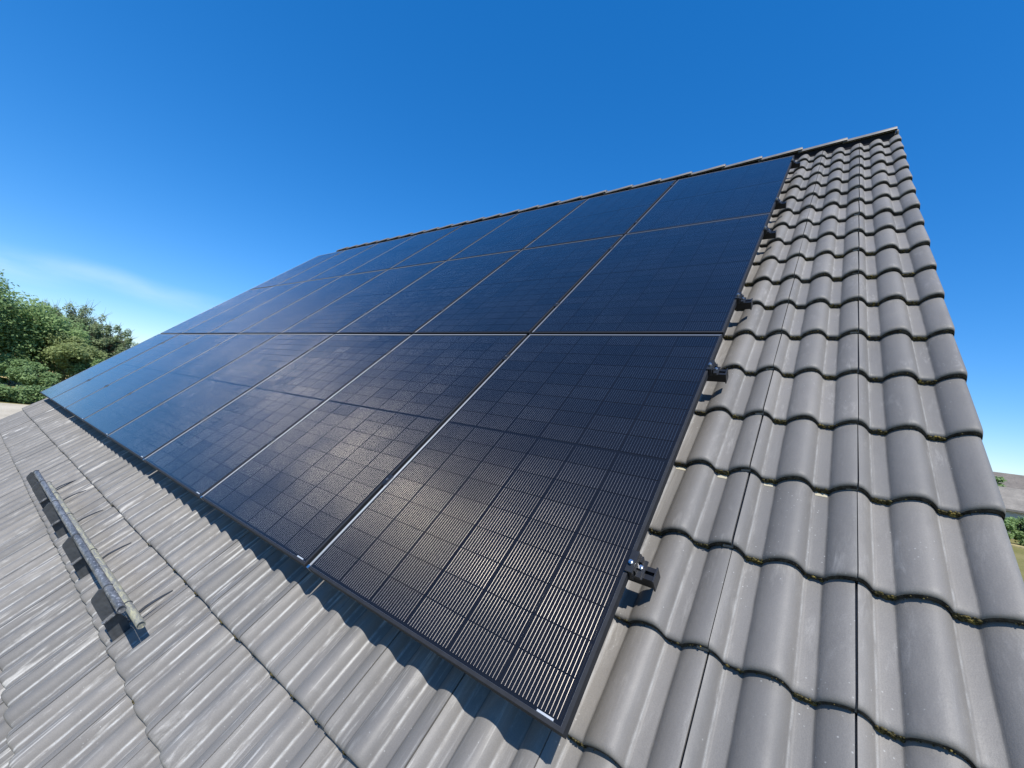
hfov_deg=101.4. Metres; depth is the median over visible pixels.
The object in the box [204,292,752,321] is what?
mounting rail
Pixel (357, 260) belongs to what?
solar panel
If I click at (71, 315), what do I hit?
ash tree
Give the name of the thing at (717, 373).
mounting rail
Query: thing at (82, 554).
snow guard
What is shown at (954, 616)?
moss
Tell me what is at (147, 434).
solar panel
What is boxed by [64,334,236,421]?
solar panel
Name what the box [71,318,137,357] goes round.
ash tree
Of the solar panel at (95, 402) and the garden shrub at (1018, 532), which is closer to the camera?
the solar panel at (95, 402)
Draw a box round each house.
[0,126,1023,767]
[993,472,1023,489]
[998,486,1023,524]
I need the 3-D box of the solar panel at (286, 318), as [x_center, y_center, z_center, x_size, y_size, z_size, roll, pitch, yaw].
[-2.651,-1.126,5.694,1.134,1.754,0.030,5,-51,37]
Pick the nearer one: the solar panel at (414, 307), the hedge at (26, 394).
the solar panel at (414, 307)
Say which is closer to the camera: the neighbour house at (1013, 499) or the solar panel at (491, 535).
the solar panel at (491, 535)
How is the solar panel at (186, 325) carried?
attached to the mounting rail at (743, 302)
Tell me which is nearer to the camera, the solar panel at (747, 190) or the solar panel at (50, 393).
the solar panel at (747, 190)
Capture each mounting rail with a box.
[87,379,659,591]
[162,342,727,383]
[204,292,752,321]
[258,226,776,293]
[287,197,786,279]
[336,158,799,254]
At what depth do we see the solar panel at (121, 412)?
4.47 m
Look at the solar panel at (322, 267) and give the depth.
8.11 m
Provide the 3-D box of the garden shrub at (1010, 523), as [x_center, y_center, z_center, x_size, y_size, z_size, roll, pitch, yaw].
[46.619,13.617,40.544,3.126,3.423,3.200,11,-5,-26]
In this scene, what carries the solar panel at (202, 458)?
attached to the mounting rail at (639, 570)
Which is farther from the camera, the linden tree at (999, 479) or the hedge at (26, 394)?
the linden tree at (999, 479)
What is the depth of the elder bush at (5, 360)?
45.25 m
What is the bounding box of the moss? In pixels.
[86,246,1022,763]
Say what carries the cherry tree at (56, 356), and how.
on the ground
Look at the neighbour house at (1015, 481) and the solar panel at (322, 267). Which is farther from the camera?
the neighbour house at (1015, 481)
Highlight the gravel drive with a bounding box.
[0,403,27,418]
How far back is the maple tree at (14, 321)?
47.14 m
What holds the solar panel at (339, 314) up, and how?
attached to the mounting rail at (743, 302)
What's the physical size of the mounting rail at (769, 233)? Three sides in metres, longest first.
9.329 x 0.197 x 0.168 m
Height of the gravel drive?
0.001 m
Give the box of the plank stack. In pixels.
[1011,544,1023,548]
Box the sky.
[0,0,1023,474]
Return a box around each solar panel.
[40,334,178,399]
[51,334,204,407]
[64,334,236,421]
[83,334,277,436]
[107,334,333,459]
[143,334,410,499]
[160,286,272,333]
[182,282,302,333]
[200,334,527,566]
[207,276,341,333]
[240,269,387,333]
[250,250,344,289]
[276,243,377,285]
[281,261,444,333]
[306,334,722,738]
[307,235,415,280]
[337,250,520,334]
[344,225,461,275]
[390,214,516,268]
[415,235,623,335]
[449,199,587,259]
[524,180,676,248]
[532,213,770,337]
[627,155,793,233]
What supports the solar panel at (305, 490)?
attached to the mounting rail at (639, 570)
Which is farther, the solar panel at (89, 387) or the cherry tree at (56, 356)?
the cherry tree at (56, 356)
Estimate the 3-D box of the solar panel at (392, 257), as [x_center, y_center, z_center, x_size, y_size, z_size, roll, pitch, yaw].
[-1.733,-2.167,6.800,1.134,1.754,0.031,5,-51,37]
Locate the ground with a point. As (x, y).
(1019, 554)
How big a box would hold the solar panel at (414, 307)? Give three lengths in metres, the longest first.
1.754 x 1.134 x 0.030 m
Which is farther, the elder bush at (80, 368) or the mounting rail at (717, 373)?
the elder bush at (80, 368)
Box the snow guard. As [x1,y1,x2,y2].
[26,470,172,640]
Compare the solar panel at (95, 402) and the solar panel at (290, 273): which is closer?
the solar panel at (95, 402)
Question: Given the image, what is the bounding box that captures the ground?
[0,378,1023,580]
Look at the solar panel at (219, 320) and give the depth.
6.99 m
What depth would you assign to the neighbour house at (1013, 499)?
46.70 m
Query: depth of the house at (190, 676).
1.41 m
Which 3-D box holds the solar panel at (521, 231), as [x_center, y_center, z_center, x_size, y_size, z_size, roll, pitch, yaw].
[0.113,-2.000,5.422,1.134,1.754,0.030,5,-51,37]
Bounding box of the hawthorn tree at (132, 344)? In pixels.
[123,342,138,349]
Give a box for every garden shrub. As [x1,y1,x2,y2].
[1004,516,1020,538]
[1008,516,1023,545]
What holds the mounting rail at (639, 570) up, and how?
attached to the house at (190, 676)
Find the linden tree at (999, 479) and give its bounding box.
[995,476,1006,486]
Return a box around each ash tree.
[29,298,111,383]
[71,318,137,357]
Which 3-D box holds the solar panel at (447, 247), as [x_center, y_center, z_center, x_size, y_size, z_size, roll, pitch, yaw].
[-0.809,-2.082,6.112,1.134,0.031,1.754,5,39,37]
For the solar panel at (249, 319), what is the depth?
6.29 m
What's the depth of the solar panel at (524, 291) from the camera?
3.47 m
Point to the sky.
(163, 162)
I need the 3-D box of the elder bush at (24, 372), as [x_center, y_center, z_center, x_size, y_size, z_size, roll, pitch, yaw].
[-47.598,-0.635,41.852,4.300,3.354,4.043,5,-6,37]
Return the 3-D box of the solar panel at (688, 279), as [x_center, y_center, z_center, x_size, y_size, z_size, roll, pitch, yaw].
[1.038,-0.796,2.940,1.134,1.754,0.030,5,-51,37]
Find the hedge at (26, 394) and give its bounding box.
[0,383,51,403]
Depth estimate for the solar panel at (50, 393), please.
6.57 m
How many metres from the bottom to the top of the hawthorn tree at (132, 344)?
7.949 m
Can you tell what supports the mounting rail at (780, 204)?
attached to the house at (190, 676)
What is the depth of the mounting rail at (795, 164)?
4.10 m
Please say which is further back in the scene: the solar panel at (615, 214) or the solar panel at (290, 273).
the solar panel at (290, 273)
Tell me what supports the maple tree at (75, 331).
on the ground
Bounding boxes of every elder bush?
[0,353,44,384]
[5,359,60,390]
[70,359,104,372]
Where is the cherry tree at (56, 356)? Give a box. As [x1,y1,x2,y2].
[33,330,109,382]
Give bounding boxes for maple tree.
[0,269,70,366]
[0,302,96,375]

